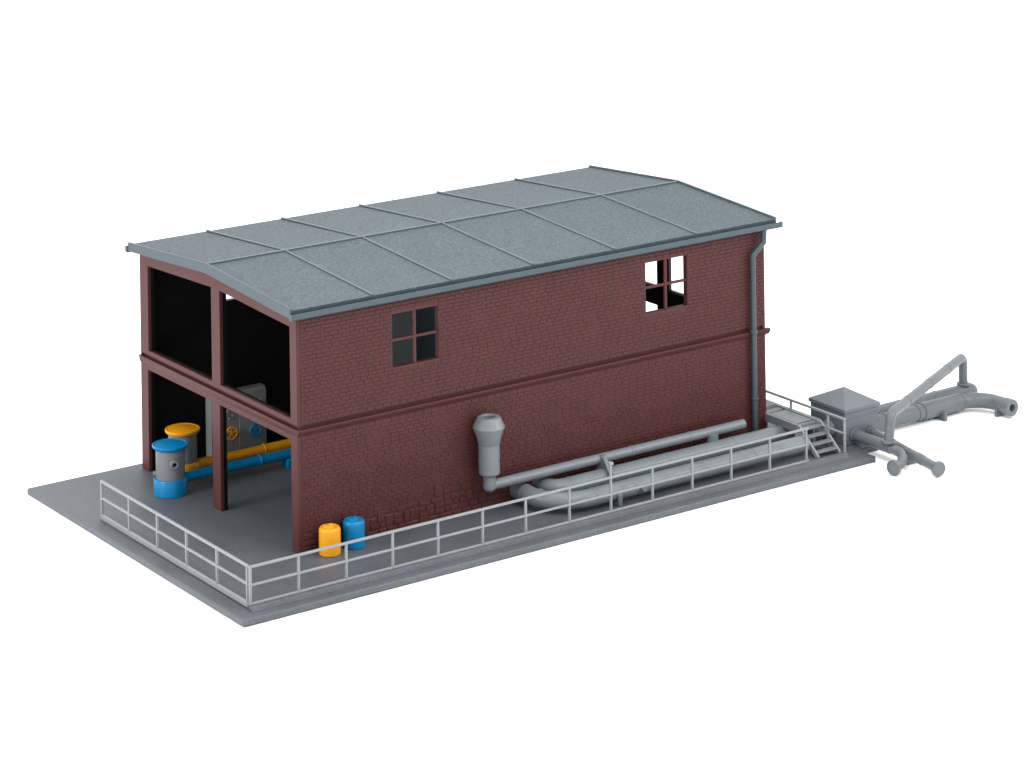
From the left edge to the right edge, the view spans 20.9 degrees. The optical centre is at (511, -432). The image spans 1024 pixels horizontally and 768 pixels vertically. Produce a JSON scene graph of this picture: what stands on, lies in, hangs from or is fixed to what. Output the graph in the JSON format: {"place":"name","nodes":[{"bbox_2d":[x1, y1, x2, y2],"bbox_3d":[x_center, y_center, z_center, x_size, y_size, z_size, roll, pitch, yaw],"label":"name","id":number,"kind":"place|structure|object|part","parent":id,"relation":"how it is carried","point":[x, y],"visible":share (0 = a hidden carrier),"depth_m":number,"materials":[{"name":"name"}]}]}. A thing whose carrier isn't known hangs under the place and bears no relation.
{"place":"outdoors","nodes":[
{"label":"outdoors","id":0,"kind":"place"},
{"bbox_2d":[392,306,434,364],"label":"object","id":1,"kind":"object","parent":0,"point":[401,327],"visible":0.02,"depth_m":82.56,"materials":[{"name":"glass"}]},
{"bbox_2d":[0,0,1023,767],"bbox_3d":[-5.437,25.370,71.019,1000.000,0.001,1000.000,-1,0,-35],"label":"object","id":2,"kind":"structure","parent":0,"point":[868,154],"depth_m":88.55,"materials":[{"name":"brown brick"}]},
{"bbox_2d":[27,422,877,626],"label":"base plate","id":3,"kind":"object","parent":2,"relation":"on","point":[252,525],"visible":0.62,"depth_m":72.92,"materials":[{"name":"grey concrete"}]},
{"bbox_2d":[152,438,187,498],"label":"lidded tank","id":4,"kind":"object","parent":3,"relation":"on","point":[170,479],"visible":1,"depth_m":75.57,"materials":[{"name":"blue plastic"}]},
{"bbox_2d":[100,480,248,607],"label":"railing","id":5,"kind":"object","parent":3,"relation":"on","point":[183,565],"visible":1,"depth_m":70.31,"materials":[{"name":"grey metal"}]},
{"bbox_2d":[165,423,199,481],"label":"lidded tank","id":6,"kind":"object","parent":3,"relation":"on","point":[187,432],"visible":0.56,"depth_m":77.01,"materials":[{"name":"yellow plastic"}]},
{"bbox_2d":[205,383,266,456],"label":"control cabinet","id":7,"kind":"object","parent":3,"relation":"on","point":[243,432],"visible":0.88,"depth_m":79.29,"materials":[{"name":"metal"}]},
{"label":"door","id":8,"kind":"part","parent":7,"relation":"part of","materials":[{"name":"metal"}]},
{"bbox_2d":[185,448,290,480],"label":"floor pipe","id":9,"kind":"object","parent":3,"relation":"on","point":[283,457],"visible":0.33,"depth_m":77.28,"materials":[{"name":"blue plastic"}]},
{"bbox_2d":[199,439,290,467],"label":"floor pipe","id":10,"kind":"object","parent":3,"relation":"on","point":[262,449],"visible":0.23,"depth_m":78.42,"materials":[{"name":"yellow plastic"}]},
{"bbox_2d":[319,523,340,556],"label":"barrel","id":11,"kind":"object","parent":3,"relation":"on","point":[329,534],"visible":0.98,"depth_m":70.83,"materials":[{"name":"yellow plastic"}]},
{"bbox_2d":[343,516,364,549],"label":"barrel","id":12,"kind":"object","parent":3,"relation":"on","point":[353,527],"visible":0.94,"depth_m":71.34,"materials":[{"name":"blue plastic"}]},
{"bbox_2d":[125,165,782,553],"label":"brick building","id":13,"kind":"structure","parent":3,"relation":"on","point":[555,343],"depth_m":76.18,"materials":[{"name":"red brick"}]},
{"bbox_2d":[392,310,437,362],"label":"window","id":14,"kind":"structure","parent":13,"relation":"in","point":[414,335],"depth_m":73.13,"materials":[{"name":"red plastic"}]},
{"bbox_2d":[473,413,745,491],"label":"exhaust pipe","id":15,"kind":"object","parent":13,"relation":"attached to","point":[488,428],"visible":1,"depth_m":74.85,"materials":[{"name":"grey metal"}]},
{"bbox_2d":[646,259,685,308],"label":"window","id":16,"kind":"structure","parent":13,"relation":"in","point":[665,283],"depth_m":77.92,"materials":[{"name":"red plastic"}]},
{"bbox_2d":[248,427,808,605],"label":"railing","id":17,"kind":"object","parent":3,"relation":"on","point":[437,538],"visible":1,"depth_m":71.95,"materials":[{"name":"grey metal"}]},
{"bbox_2d":[509,434,809,509],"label":"pipe","id":18,"kind":"object","parent":3,"relation":"on","point":[523,490],"visible":0.88,"depth_m":75.20,"materials":[{"name":"grey metal"}]},
{"bbox_2d":[531,425,794,491],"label":"pipe","id":19,"kind":"object","parent":3,"relation":"on","point":[547,484],"visible":0.69,"depth_m":76.77,"materials":[{"name":"grey metal"}]},
{"bbox_2d":[764,399,840,458],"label":"step platform","id":20,"kind":"structure","parent":3,"relation":"on","point":[785,417],"depth_m":79.16,"materials":[{"name":"grey metal"}]},
{"bbox_2d":[766,390,845,452],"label":"railing","id":21,"kind":"object","parent":20,"relation":"on","point":[828,414],"visible":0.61,"depth_m":78.83,"materials":[{"name":"grey metal"}]},
{"bbox_2d":[807,420,834,437],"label":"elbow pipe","id":22,"kind":"object","parent":20,"relation":"attached to","point":[831,425],"visible":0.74,"depth_m":79.44,"materials":[{"name":"grey metal"}]},
{"bbox_2d":[808,387,879,445],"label":"valve chamber","id":23,"kind":"object","parent":3,"relation":"on","point":[855,409],"visible":0.71,"depth_m":79.63,"materials":[{"name":"grey plastic"}]},
{"bbox_2d":[850,428,907,475],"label":"pipe","id":24,"kind":"object","parent":2,"relation":"on","point":[864,440],"visible":1,"depth_m":78.06,"materials":[{"name":"grey metal"}]},
{"bbox_2d":[881,354,969,444],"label":"link pipe","id":25,"kind":"object","parent":24,"relation":"on","point":[959,361],"visible":1,"depth_m":80.39,"materials":[{"name":"grey metal"}]},
{"bbox_2d":[866,426,945,476],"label":"pipe","id":26,"kind":"object","parent":2,"relation":"on","point":[937,468],"visible":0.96,"depth_m":77.50,"materials":[{"name":"grey metal"}]},
{"bbox_2d":[878,383,977,413],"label":"pipe","id":27,"kind":"object","parent":2,"relation":"on","point":[932,395],"visible":0.37,"depth_m":82.76,"materials":[{"name":"grey metal"}]},
{"bbox_2d":[878,392,1017,430],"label":"pipe","id":28,"kind":"object","parent":2,"relation":"on","point":[941,408],"visible":0.93,"depth_m":82.04,"materials":[{"name":"grey metal"}]}
]}

